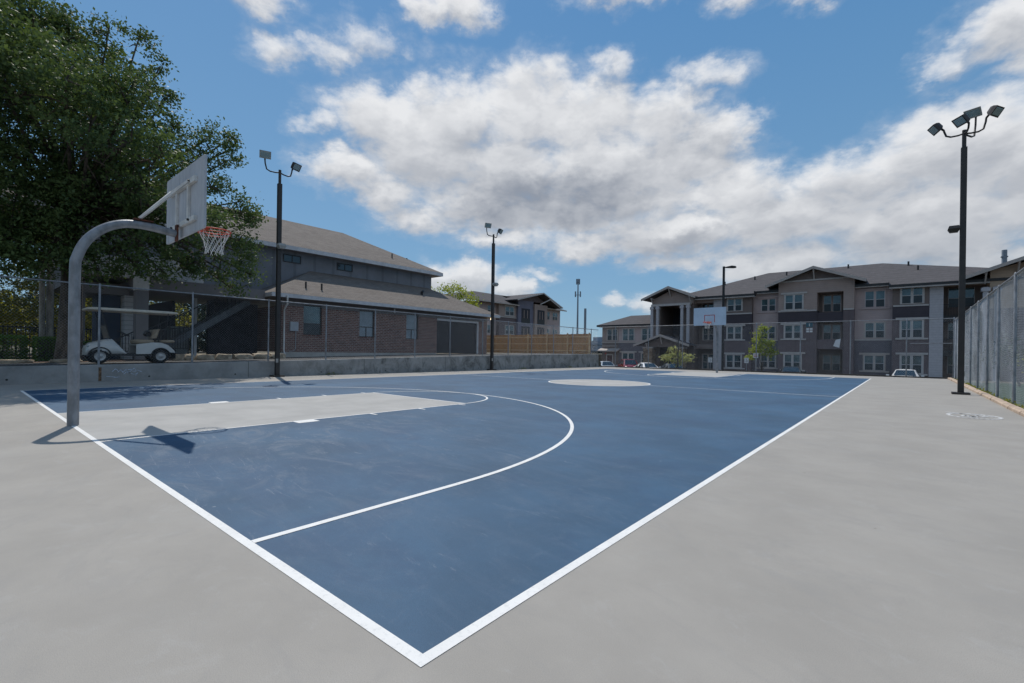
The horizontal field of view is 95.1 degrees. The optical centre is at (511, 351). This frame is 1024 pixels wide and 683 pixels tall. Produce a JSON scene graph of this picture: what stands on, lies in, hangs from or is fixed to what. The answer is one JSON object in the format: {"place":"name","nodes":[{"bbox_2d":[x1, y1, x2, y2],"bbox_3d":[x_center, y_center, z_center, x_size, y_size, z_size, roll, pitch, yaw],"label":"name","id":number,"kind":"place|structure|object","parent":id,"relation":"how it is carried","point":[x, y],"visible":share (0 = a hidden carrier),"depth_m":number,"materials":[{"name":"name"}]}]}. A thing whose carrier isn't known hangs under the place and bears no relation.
{"place":"outdoors","nodes":[
{"label":"outdoors","id":0,"kind":"place"},
{"bbox_2d":[0,353,618,365],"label":"driveway","id":1,"kind":"structure","parent":0,"point":[196,361],"depth_m":20.33,"materials":[{"name":"concrete"}]},
{"bbox_2d":[81,307,183,362],"bbox_3d":[-12.955,-0.537,16.117,1.160,1.820,2.627,1,0,40],"label":"golf cart","id":2,"kind":"object","parent":1,"relation":"on","point":[89,354],"visible":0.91,"depth_m":15.83,"materials":[{"name":"white plastic"}]},
{"bbox_2d":[173,354,184,360],"bbox_3d":[-13.349,0.241,18.782,0.462,0.385,0.400,1,0,44],"label":"rock","id":3,"kind":"object","parent":1,"relation":"on","point":[179,357],"visible":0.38,"depth_m":18.64,"materials":[{"name":"stone"}]},
{"bbox_2d":[185,354,194,360],"bbox_3d":[-13.106,0.230,19.047,0.360,0.302,0.456,1,0,-40],"label":"rock","id":4,"kind":"object","parent":1,"relation":"on","point":[187,356],"visible":0.76,"depth_m":18.89,"materials":[{"name":"stone"}]},
{"bbox_2d":[194,354,215,359],"bbox_3d":[-12.736,0.238,19.476,0.438,0.285,0.772,1,0,26],"label":"rock","id":5,"kind":"object","parent":1,"relation":"on","point":[202,357],"visible":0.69,"depth_m":19.29,"materials":[{"name":"stone"}]},
{"bbox_2d":[215,354,231,359],"bbox_3d":[-12.309,0.222,20.004,0.691,0.300,0.444,1,0,-45],"label":"rock","id":6,"kind":"object","parent":1,"relation":"on","point":[228,356],"visible":0.76,"depth_m":19.84,"materials":[{"name":"stone"}]},
{"bbox_2d":[232,354,253,359],"bbox_3d":[-11.831,0.220,20.589,0.465,0.287,0.847,1,0,29],"label":"rock","id":7,"kind":"object","parent":1,"relation":"on","point":[234,356],"visible":0.77,"depth_m":20.37,"materials":[{"name":"stone"}]},
{"bbox_2d":[252,353,270,358],"bbox_3d":[-11.331,0.206,21.199,0.752,0.295,0.439,1,0,-38],"label":"rock","id":8,"kind":"object","parent":1,"relation":"on","point":[257,355],"visible":0.65,"depth_m":21.01,"materials":[{"name":"stone"}]},
{"bbox_2d":[269,353,285,358],"bbox_3d":[-10.869,0.203,21.743,0.473,0.277,0.732,1,0,41],"label":"rock","id":9,"kind":"object","parent":1,"relation":"on","point":[272,355],"visible":0.53,"depth_m":21.57,"materials":[{"name":"stone"}]},
{"bbox_2d":[442,291,566,334],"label":"apartment building","id":10,"kind":"structure","parent":0,"point":[543,309],"depth_m":79.94,"materials":[{"name":"grey"}]},
{"bbox_2d":[487,324,490,332],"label":"window","id":11,"kind":"structure","parent":10,"relation":"in","point":[488,325],"depth_m":74.84,"materials":[{"name":"grey glass"}]},
{"bbox_2d":[504,325,513,334],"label":"window","id":12,"kind":"structure","parent":10,"relation":"in","point":[511,330],"depth_m":77.71,"materials":[{"name":"grey glass"}]},
{"bbox_2d":[504,305,515,316],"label":"window","id":13,"kind":"structure","parent":10,"relation":"in","point":[509,311],"depth_m":77.69,"materials":[{"name":"grey glass"}]},
{"bbox_2d":[552,312,557,320],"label":"window","id":14,"kind":"structure","parent":10,"relation":"in","point":[554,315],"depth_m":88.15,"materials":[{"name":"grey glass"}]},
{"bbox_2d":[0,367,1023,682],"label":"court slab","id":15,"kind":"structure","parent":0,"point":[870,529],"depth_m":2.24,"materials":[{"name":"concrete"}]},
{"bbox_2d":[67,154,230,425],"bbox_3d":[-5.351,-0.914,7.210,1.664,3.850,1.474,1,0,-13],"label":"basketball hoop","id":16,"kind":"object","parent":15,"relation":"on","point":[185,196],"visible":1,"depth_m":6.76,"materials":[{"name":"metal"}]},
{"bbox_2d":[259,150,301,376],"bbox_3d":[-8.941,-3.306,18.089,0.556,8.532,1.611,1,0,40],"label":"floodlight pole","id":17,"kind":"object","parent":15,"relation":"on","point":[280,245],"visible":1,"depth_m":18.05,"materials":[{"name":"brown metal"}]},
{"bbox_2d":[24,369,868,652],"bbox_3d":[3.199,1.132,17.347,14.770,0.001,28.600,1,0,40],"label":"blue court surface","id":18,"kind":"object","parent":15,"relation":"on","point":[424,573],"visible":1,"depth_m":4.39,"materials":[{"name":"paint"}]},
{"bbox_2d":[58,372,740,440],"bbox_3d":[3.199,1.131,17.347,3.660,0.001,28.600,1,0,40],"label":"grey key surface","id":19,"kind":"object","parent":18,"relation":"on","point":[105,425],"visible":0.88,"depth_m":7.91,"materials":[{"name":"paint"}]},
{"bbox_2d":[21,369,869,666],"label":"court lines","id":20,"kind":"object","parent":18,"relation":"on","point":[391,639],"visible":0.88,"depth_m":2.64,"materials":[{"name":"white paint"}]},
{"bbox_2d":[485,223,502,369],"bbox_3d":[-1.054,-3.194,27.544,0.556,8.532,1.543,1,0,40],"label":"floodlight pole","id":21,"kind":"object","parent":15,"relation":"on","point":[493,283],"visible":1,"depth_m":27.49,"materials":[{"name":"brown metal"}]},
{"bbox_2d":[694,307,725,372],"bbox_3d":[11.804,-0.670,27.484,1.664,3.850,1.474,1,0,-13],"label":"basketball hoop","id":22,"kind":"object","parent":15,"relation":"on","point":[714,316],"visible":1,"depth_m":27.48,"materials":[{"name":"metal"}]},
{"bbox_2d":[927,105,1004,394],"bbox_3d":[13.646,-3.094,14.120,1.568,8.749,1.039,1,0,15],"label":"floodlight pole","id":23,"kind":"object","parent":15,"relation":"on","point":[966,117],"visible":1,"depth_m":14.11,"materials":[{"name":"brown metal"}]},
{"bbox_2d":[946,412,1003,419],"bbox_3d":[8.690,1.208,8.819,0.775,0.004,0.984,1,0,40],"label":"ground graffiti","id":24,"kind":"object","parent":15,"relation":"on","point":[949,413],"visible":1,"depth_m":8.79,"materials":[{"name":"white paint"}]},
{"bbox_2d":[0,346,1023,383],"bbox_3d":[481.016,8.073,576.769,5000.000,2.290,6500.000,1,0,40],"label":"ground","id":25,"kind":"structure","parent":0,"point":[261,352],"depth_m":37.09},
{"bbox_2d":[0,296,37,354],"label":"garden tree","id":26,"kind":"object","parent":25,"relation":"on","point":[8,320],"visible":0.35,"depth_m":23.34,"materials":[{"name":"green plant"}]},
{"bbox_2d":[0,287,38,350],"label":"garden tree","id":27,"kind":"object","parent":25,"relation":"on","point":[13,318],"visible":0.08,"depth_m":30.07,"materials":[{"name":"green plant"}]},
{"bbox_2d":[0,325,91,358],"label":"picket fence","id":28,"kind":"object","parent":25,"relation":"on","point":[29,327],"visible":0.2,"depth_m":20.05,"materials":[{"name":"black metal"}]},
{"bbox_2d":[0,250,120,351],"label":"garden tree","id":29,"kind":"object","parent":25,"relation":"on","point":[24,302],"visible":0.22,"depth_m":23.84,"materials":[{"name":"green plant"}]},
{"bbox_2d":[3,279,154,347],"bbox_3d":[-31.119,-2.671,34.359,8.544,6.490,10.859,1,0,40],"label":"garden tree","id":30,"kind":"object","parent":25,"relation":"on","point":[27,295],"visible":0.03,"depth_m":30.94,"materials":[{"name":"green plant"}]},
{"bbox_2d":[85,298,191,345],"bbox_3d":[-23.146,-2.517,28.856,6.172,5.750,6.854,1,0,40],"label":"garden tree","id":31,"kind":"object","parent":25,"relation":"on","point":[176,304],"visible":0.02,"depth_m":29.98,"materials":[{"name":"green plant"}]},
{"bbox_2d":[33,357,287,362],"bbox_3d":[-17.545,0.297,17.114,3.700,0.229,17.600,1,0,40],"label":"mulch bed","id":32,"kind":"object","parent":25,"relation":"on","point":[110,360],"visible":0.29,"depth_m":18.41,"materials":[{"name":"brown soil"}]},
{"bbox_2d":[0,334,30,359],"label":"hedge","id":33,"kind":"object","parent":32,"relation":"on","point":[4,355],"visible":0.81,"depth_m":17.04,"materials":[{"name":"green plant"}]},
{"bbox_2d":[0,359,33,363],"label":"rock","id":34,"kind":"object","parent":32,"relation":"on","point":[13,361],"visible":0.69,"depth_m":15.52,"materials":[{"name":"stone"}]},
{"bbox_2d":[31,336,56,360],"bbox_3d":[-17.471,-0.091,17.589,1.125,1.026,0.792,1,0,40],"label":"hedge","id":35,"kind":"object","parent":32,"relation":"on","point":[42,353],"visible":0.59,"depth_m":17.32,"materials":[{"name":"green plant"}]},
{"bbox_2d":[39,260,53,358],"bbox_3d":[-17.930,-1.718,18.044,0.219,4.101,0.450,1,0,21],"label":"trunk","id":36,"kind":"object","parent":32,"relation":"on","point":[50,312],"visible":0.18,"depth_m":18.04,"materials":[{"name":"brown plant"}]},
{"bbox_2d":[49,359,81,362],"bbox_3d":[-15.755,0.319,16.548,0.348,0.176,0.882,1,0,25],"label":"rock","id":37,"kind":"object","parent":32,"relation":"on","point":[57,360],"visible":0.48,"depth_m":16.26,"materials":[{"name":"stone"}]},
{"bbox_2d":[0,0,276,360],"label":"oak tree","id":38,"kind":"object","parent":32,"relation":"on","point":[66,87],"visible":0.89,"depth_m":15.20,"materials":[{"name":"green plant"}]},
{"bbox_2d":[109,327,188,359],"bbox_3d":[-15.295,-0.380,19.868,0.040,1.500,2.740,1,0,40],"label":"iron railing","id":39,"kind":"object","parent":32,"relation":"on","point":[158,339],"visible":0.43,"depth_m":20.35,"materials":[{"name":"black metal"}]},
{"bbox_2d":[148,300,174,342],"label":"storage wall","id":40,"kind":"structure","parent":25,"relation":"on","point":[156,306],"depth_m":24.24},
{"bbox_2d":[155,301,206,352],"bbox_3d":[-26.277,-2.136,39.075,7.984,6.624,10.573,1,0,40],"label":"garden tree","id":41,"kind":"object","parent":25,"relation":"on","point":[202,344],"visible":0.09,"depth_m":37.65,"materials":[{"name":"green plant"}]},
{"bbox_2d":[0,188,499,359],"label":"clubhouse","id":42,"kind":"structure","parent":25,"relation":"on","point":[321,266],"depth_m":27.05,"materials":[{"name":"brown brick"}]},
{"bbox_2d":[92,295,120,358],"bbox_3d":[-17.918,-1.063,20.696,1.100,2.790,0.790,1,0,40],"label":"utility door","id":43,"kind":"structure","parent":42,"relation":"in","point":[106,299],"depth_m":20.41,"materials":[{"name":"grey paint"}]},
{"bbox_2d":[148,284,249,347],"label":"staircase","id":44,"kind":"structure","parent":42,"relation":"on","point":[221,315],"depth_m":22.50,"materials":[{"name":"metal"}]},
{"bbox_2d":[283,254,300,263],"bbox_3d":[-12.972,-5.488,27.667,0.040,0.460,1.050,1,0,40],"label":"high window","id":45,"kind":"structure","parent":42,"relation":"in","point":[286,257],"depth_m":27.64,"materials":[{"name":"grey glass"}]},
{"bbox_2d":[303,305,322,336],"bbox_3d":[-10.829,-1.682,25.431,0.200,1.670,1.120,1,0,40],"label":"window","id":46,"kind":"structure","parent":42,"relation":"in","point":[310,324],"depth_m":25.47,"materials":[{"name":"grey glass"}]},
{"bbox_2d":[337,263,352,271],"bbox_3d":[-10.793,-5.457,30.271,0.040,0.460,1.100,1,0,40],"label":"high window","id":47,"kind":"structure","parent":42,"relation":"in","point":[340,266],"depth_m":30.26,"materials":[{"name":"grey glass"}]},
{"bbox_2d":[359,310,373,337],"bbox_3d":[-8.686,-1.637,27.992,0.200,1.640,1.100,1,0,40],"label":"window","id":48,"kind":"structure","parent":42,"relation":"in","point":[369,331],"depth_m":28.07,"materials":[{"name":"grey glass"}]},
{"bbox_2d":[406,314,417,340],"bbox_3d":[-6.529,-1.606,30.568,0.200,1.700,1.060,1,0,40],"label":"window","id":49,"kind":"structure","parent":42,"relation":"in","point":[409,330],"depth_m":30.57,"materials":[{"name":"grey glass"}]},
{"bbox_2d":[437,318,478,353],"bbox_3d":[-3.893,-1.083,33.719,0.170,2.390,4.065,1,0,40],"label":"garage door","id":50,"kind":"structure","parent":42,"relation":"in","point":[440,348],"depth_m":33.74,"materials":[{"name":"grey metal"}]},
{"bbox_2d":[0,354,598,384],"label":"retaining wall","id":51,"kind":"structure","parent":25,"relation":"on","point":[88,373],"depth_m":18.65,"materials":[{"name":"concrete"}]},
{"bbox_2d":[0,275,597,364],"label":"chain link fence","id":52,"kind":"object","parent":51,"relation":"on","point":[99,285],"visible":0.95,"depth_m":17.79,"materials":[{"name":"metal"}]},
{"bbox_2d":[431,280,481,307],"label":"garden tree","id":53,"kind":"object","parent":25,"relation":"on","point":[460,296],"visible":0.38,"depth_m":49.24,"materials":[{"name":"green plant"}]},
{"bbox_2d":[486,333,590,353],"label":"wooden fence","id":54,"kind":"object","parent":25,"relation":"on","point":[544,343],"visible":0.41,"depth_m":46.59,"materials":[{"name":"brown wood"}]},
{"bbox_2d":[575,279,580,333],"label":"cell tower","id":55,"kind":"structure","parent":25,"relation":"on","point":[577,282],"depth_m":149.72,"materials":[{"name":"grey metal"}]},
{"bbox_2d":[584,308,586,333],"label":"steel monopole","id":56,"kind":"object","parent":25,"relation":"on","point":[585,309],"visible":0.4,"depth_m":149.58,"materials":[{"name":"grey metal"}]},
{"bbox_2d":[591,337,601,345],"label":"distant building","id":57,"kind":"structure","parent":25,"relation":"on","point":[598,343],"depth_m":229.08,"materials":[{"name":"grey glass"}]},
{"bbox_2d":[591,346,601,353],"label":"distant building","id":58,"kind":"structure","parent":25,"relation":"on","point":[593,349],"depth_m":194.06,"materials":[{"name":"grey glass"}]},
{"bbox_2d":[660,337,696,367],"bbox_3d":[13.904,0.634,39.592,3.203,4.100,1.719,1,0,40],"label":"young tree","id":59,"kind":"object","parent":25,"relation":"on","point":[673,354],"visible":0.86,"depth_m":39.46,"materials":[{"name":"green plant"}]},
{"bbox_2d":[743,324,778,370],"bbox_3d":[20.276,0.252,37.995,2.774,5.045,1.804,1,0,40],"label":"young tree","id":60,"kind":"object","parent":25,"relation":"on","point":[762,347],"visible":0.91,"depth_m":37.79,"materials":[{"name":"green plant"}]},
{"bbox_2d":[600,366,947,378],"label":"kerb","id":61,"kind":"structure","parent":25,"relation":"on","point":[787,372],"depth_m":28.99,"materials":[{"name":"grey concrete"}]},
{"bbox_2d":[600,317,954,378],"bbox_3d":[15.086,-0.319,31.165,20.891,3.220,0.083,1,0,40],"label":"chain link fence","id":62,"kind":"object","parent":61,"relation":"on","point":[850,362],"visible":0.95,"depth_m":28.87,"materials":[{"name":"metal"}]},
{"bbox_2d":[947,377,1023,416],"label":"kerb","id":63,"kind":"structure","parent":25,"relation":"on","point":[1012,407],"depth_m":11.68,"materials":[{"name":"beige concrete"}]},
{"bbox_2d":[1000,250,1007,263],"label":"distant mast","id":64,"kind":"object","parent":25,"relation":"on","point":[1004,256],"visible":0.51,"depth_m":149.07,"materials":[{"name":"grey metal"}]},
{"bbox_2d":[0,0,1023,340],"label":"sky","id":65,"kind":"structure","parent":0,"point":[630,150],"materials":[{"name":"blue"}]},
{"bbox_2d":[597,256,1023,381],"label":"apartment building","id":66,"kind":"structure","parent":0,"point":[812,295],"depth_m":46.66,"materials":[{"name":"grey brick"}]},
{"bbox_2d":[606,354,612,362],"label":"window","id":67,"kind":"structure","parent":66,"relation":"in","point":[607,355],"depth_m":61.46,"materials":[{"name":"grey glass"}]},
{"bbox_2d":[606,329,617,340],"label":"window","id":68,"kind":"structure","parent":66,"relation":"in","point":[610,338],"depth_m":61.36,"materials":[{"name":"grey glass"}]},
{"bbox_2d":[622,328,634,340],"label":"window","id":69,"kind":"structure","parent":66,"relation":"in","point":[624,331],"depth_m":59.74,"materials":[{"name":"grey glass"}]},
{"bbox_2d":[620,351,636,359],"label":"window","id":70,"kind":"structure","parent":66,"relation":"in","point":[624,355],"depth_m":59.71,"materials":[{"name":"grey glass"}]},
{"bbox_2d":[641,328,649,340],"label":"window","id":71,"kind":"structure","parent":66,"relation":"in","point":[644,334],"depth_m":58.39,"materials":[{"name":"grey glass"}]},
{"bbox_2d":[701,304,713,307],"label":"window","id":72,"kind":"structure","parent":66,"relation":"in","point":[702,305],"depth_m":54.64,"materials":[{"name":"grey glass"}]},
{"bbox_2d":[702,327,712,339],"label":"window","id":73,"kind":"structure","parent":66,"relation":"in","point":[709,335],"depth_m":54.58,"materials":[{"name":"grey glass"}]},
{"bbox_2d":[702,354,712,368],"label":"window","id":74,"kind":"structure","parent":66,"relation":"in","point":[704,359],"depth_m":54.62,"materials":[{"name":"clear glass"}]},
{"bbox_2d":[726,298,742,311],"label":"window","id":75,"kind":"structure","parent":66,"relation":"in","point":[736,304],"depth_m":51.48,"materials":[{"name":"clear glass"}]},
{"bbox_2d":[724,324,744,340],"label":"window","id":76,"kind":"structure","parent":66,"relation":"in","point":[734,332],"depth_m":51.46,"materials":[{"name":"grey glass"}]},
{"bbox_2d":[724,352,744,368],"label":"window","id":77,"kind":"structure","parent":66,"relation":"in","point":[730,362],"depth_m":51.50,"materials":[{"name":"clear glass"}]},
{"bbox_2d":[757,352,776,368],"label":"window","id":78,"kind":"structure","parent":66,"relation":"in","point":[769,361],"depth_m":49.87,"materials":[{"name":"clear glass"}]},
{"bbox_2d":[757,296,777,312],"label":"window","id":79,"kind":"structure","parent":66,"relation":"in","point":[766,306],"depth_m":49.92,"materials":[{"name":"grey glass"}]},
{"bbox_2d":[760,326,775,338],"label":"window","id":80,"kind":"structure","parent":66,"relation":"in","point":[771,329],"depth_m":49.80,"materials":[{"name":"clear glass"}]},
{"bbox_2d":[780,352,804,370],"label":"window","id":81,"kind":"structure","parent":66,"relation":"in","point":[795,355],"depth_m":47.84,"materials":[{"name":"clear glass"}]},
{"bbox_2d":[780,323,805,339],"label":"window","id":82,"kind":"structure","parent":66,"relation":"in","point":[792,333],"depth_m":47.86,"materials":[{"name":"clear glass"}]},
{"bbox_2d":[781,291,806,311],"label":"window","id":83,"kind":"structure","parent":66,"relation":"in","point":[795,302],"depth_m":47.79,"materials":[{"name":"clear glass"}]},
{"bbox_2d":[821,354,840,370],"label":"window","id":84,"kind":"structure","parent":66,"relation":"in","point":[837,362],"depth_m":47.01,"materials":[{"name":"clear glass"}]},
{"bbox_2d":[822,294,841,311],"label":"window","id":85,"kind":"structure","parent":66,"relation":"in","point":[830,303],"depth_m":47.00,"materials":[{"name":"beige glass"}]},
{"bbox_2d":[822,324,841,339],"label":"window","id":86,"kind":"structure","parent":66,"relation":"in","point":[836,329],"depth_m":47.02,"materials":[{"name":"beige glass"}]},
{"bbox_2d":[833,339,840,346],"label":"towel","id":87,"kind":"object","parent":66,"relation":"hanging from","point":[836,343],"visible":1,"depth_m":45.47,"materials":[{"name":"white fabric"}]},
{"bbox_2d":[863,322,885,337],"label":"window","id":88,"kind":"structure","parent":66,"relation":"in","point":[873,333],"depth_m":44.16,"materials":[{"name":"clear glass"}]},
{"bbox_2d":[859,353,889,372],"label":"window","id":89,"kind":"structure","parent":66,"relation":"in","point":[880,361],"depth_m":44.14,"materials":[{"name":"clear glass"}]},
{"bbox_2d":[860,287,889,309],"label":"window","id":90,"kind":"structure","parent":66,"relation":"in","point":[872,300],"depth_m":44.14,"materials":[{"name":"grey glass"}]},
{"bbox_2d":[895,317,928,339],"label":"window","id":91,"kind":"structure","parent":66,"relation":"in","point":[915,335],"depth_m":41.89,"materials":[{"name":"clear glass"}]},
{"bbox_2d":[896,353,927,375],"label":"window","id":92,"kind":"structure","parent":66,"relation":"in","point":[912,356],"depth_m":41.83,"materials":[{"name":"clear glass"}]},
{"bbox_2d":[900,285,924,303],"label":"window","id":93,"kind":"structure","parent":66,"relation":"in","point":[907,295],"depth_m":41.90,"materials":[{"name":"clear glass"}]},
{"bbox_2d":[945,356,975,374],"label":"window","id":94,"kind":"structure","parent":66,"relation":"in","point":[950,358],"depth_m":41.38,"materials":[{"name":"grey glass"}]},
{"bbox_2d":[946,322,975,339],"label":"window","id":95,"kind":"structure","parent":66,"relation":"in","point":[949,330],"depth_m":41.40,"materials":[{"name":"grey glass"}]},
{"bbox_2d":[946,286,976,307],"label":"window","id":96,"kind":"structure","parent":66,"relation":"in","point":[952,297],"depth_m":41.14,"materials":[{"name":"grey glass"}]},
{"bbox_2d":[965,382,1023,408],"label":"lawn","id":97,"kind":"structure","parent":0,"point":[1018,399],"depth_m":16.79,"materials":[{"name":"green plant"}]},
{"bbox_2d":[329,366,1023,407],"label":"weeds","id":98,"kind":"object","parent":97,"relation":"on","point":[1004,399],"visible":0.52,"depth_m":13.69,"materials":[{"name":"green plant"}]},
{"bbox_2d":[954,267,1023,405],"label":"chain link fence","id":99,"kind":"object","parent":97,"relation":"on","point":[998,289],"visible":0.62,"depth_m":13.34,"materials":[{"name":"metal"}]},
{"bbox_2d":[979,333,1023,385],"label":"bush","id":100,"kind":"object","parent":97,"relation":"on","point":[1018,355],"visible":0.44,"depth_m":19.84,"materials":[{"name":"green plant"}]},
{"label":"parking lot","id":101,"kind":"structure","parent":0,"visible":0},
{"bbox_2d":[600,361,616,365],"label":"parked car","id":102,"kind":"object","parent":101,"relation":"on","point":[604,363],"visible":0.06,"depth_m":53.63,"materials":[{"name":"silver metal"}]},
{"bbox_2d":[618,359,637,366],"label":"parked car","id":103,"kind":"object","parent":101,"relation":"on","point":[625,361],"visible":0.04,"depth_m":53.13,"materials":[{"name":"red paint"}]},
{"bbox_2d":[634,362,660,367],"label":"parked car","id":104,"kind":"object","parent":101,"relation":"on","point":[652,365],"visible":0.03,"depth_m":48.96,"materials":[{"name":"white paint"}]},
{"bbox_2d":[660,363,686,368],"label":"parked car","id":105,"kind":"object","parent":101,"relation":"on","point":[667,365],"visible":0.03,"depth_m":47.23,"materials":[{"name":"paint"}]},
{"bbox_2d":[677,336,678,367],"bbox_3d":[13.764,0.632,38.896,0.092,3.900,0.092,1,0,-28],"label":"dark post","id":106,"kind":"object","parent":101,"relation":"on","point":[677,351],"visible":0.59,"depth_m":38.86,"materials":[{"name":"brown metal"}]},
{"bbox_2d":[721,266,735,369],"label":"parking lamp","id":107,"kind":"object","parent":101,"relation":"on","point":[723,305],"visible":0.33,"depth_m":44.52,"materials":[{"name":"metal"}]},
{"bbox_2d":[744,358,748,370],"bbox_3d":[18.858,1.565,37.721,0.320,2.180,0.106,1,0,40],"label":"parking sign","id":108,"kind":"object","parent":101,"relation":"on","point":[746,360],"visible":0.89,"depth_m":37.71,"materials":[{"name":"metal"}]},
{"bbox_2d":[753,353,757,370],"bbox_3d":[19.382,1.387,37.299,0.360,2.550,0.085,1,0,40],"label":"parking sign","id":109,"kind":"object","parent":101,"relation":"on","point":[754,356],"visible":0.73,"depth_m":37.29,"materials":[{"name":"metal"}]},
{"bbox_2d":[776,366,805,372],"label":"parked car","id":110,"kind":"object","parent":101,"relation":"on","point":[790,369],"visible":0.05,"depth_m":40.57,"materials":[{"name":"paint"}]},
{"bbox_2d":[886,369,923,376],"bbox_3d":[29.869,2.035,35.612,2.200,1.452,4.660,1,0,42],"label":"parked car","id":111,"kind":"object","parent":101,"relation":"on","point":[909,372],"visible":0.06,"depth_m":35.25,"materials":[{"name":"white paint"}]}
]}

